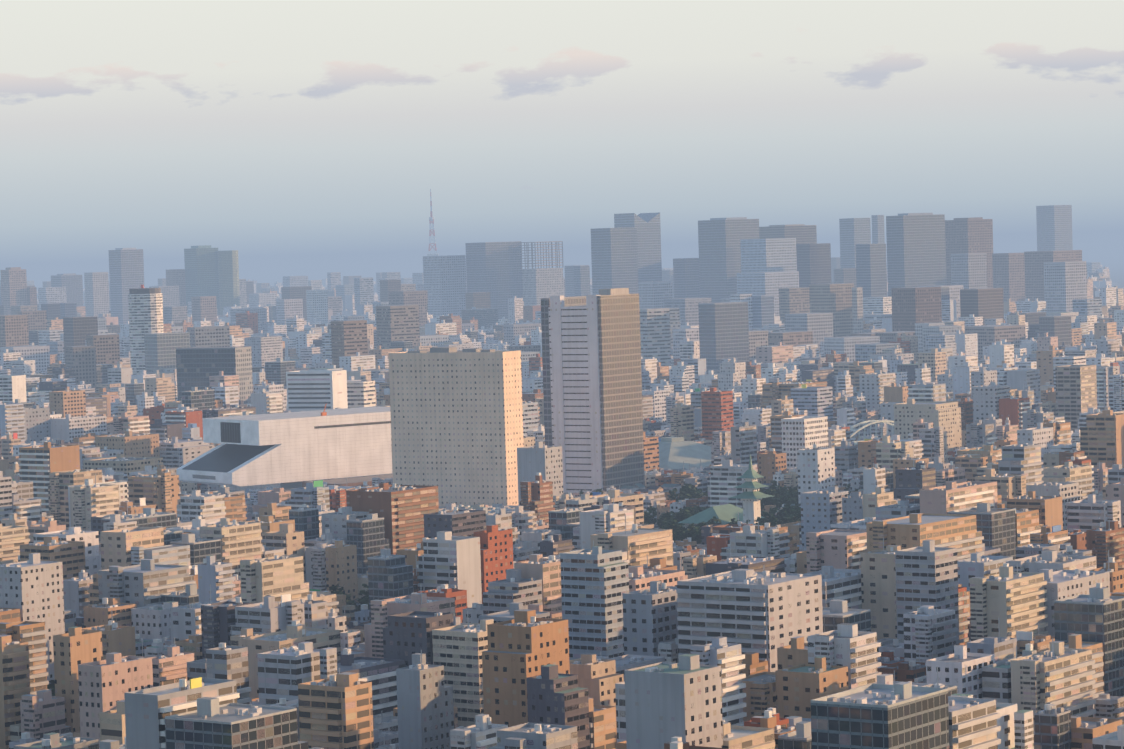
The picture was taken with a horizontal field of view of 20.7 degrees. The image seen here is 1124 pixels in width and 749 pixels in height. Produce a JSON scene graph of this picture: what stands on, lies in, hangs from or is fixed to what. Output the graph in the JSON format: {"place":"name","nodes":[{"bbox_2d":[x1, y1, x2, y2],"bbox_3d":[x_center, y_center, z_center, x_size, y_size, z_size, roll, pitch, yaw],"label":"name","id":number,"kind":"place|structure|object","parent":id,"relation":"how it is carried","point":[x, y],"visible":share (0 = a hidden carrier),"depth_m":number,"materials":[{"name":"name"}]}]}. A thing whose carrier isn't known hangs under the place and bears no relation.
{"place":"outdoors","nodes":[
{"label":"outdoors","id":0,"kind":"place"},
{"bbox_2d":[0,239,1123,527],"bbox_3d":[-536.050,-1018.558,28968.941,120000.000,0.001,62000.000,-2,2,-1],"label":"ground","id":1,"kind":"structure","parent":0,"point":[1106,253],"depth_m":32412.91,"materials":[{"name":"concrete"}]},
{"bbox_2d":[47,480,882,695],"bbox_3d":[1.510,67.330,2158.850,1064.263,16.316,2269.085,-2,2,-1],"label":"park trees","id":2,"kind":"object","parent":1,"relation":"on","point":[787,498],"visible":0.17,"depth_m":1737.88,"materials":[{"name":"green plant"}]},
{"bbox_2d":[0,189,1123,748],"bbox_3d":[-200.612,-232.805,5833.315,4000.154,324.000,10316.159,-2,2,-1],"label":"city buildings","id":3,"kind":"structure","parent":1,"relation":"on","point":[218,477],"depth_m":1616.74,"materials":[{"name":"grey concrete"}]},
{"bbox_2d":[0,0,1123,271],"label":"sky","id":4,"kind":"structure","parent":0,"point":[267,131],"materials":[{"name":"blue"}]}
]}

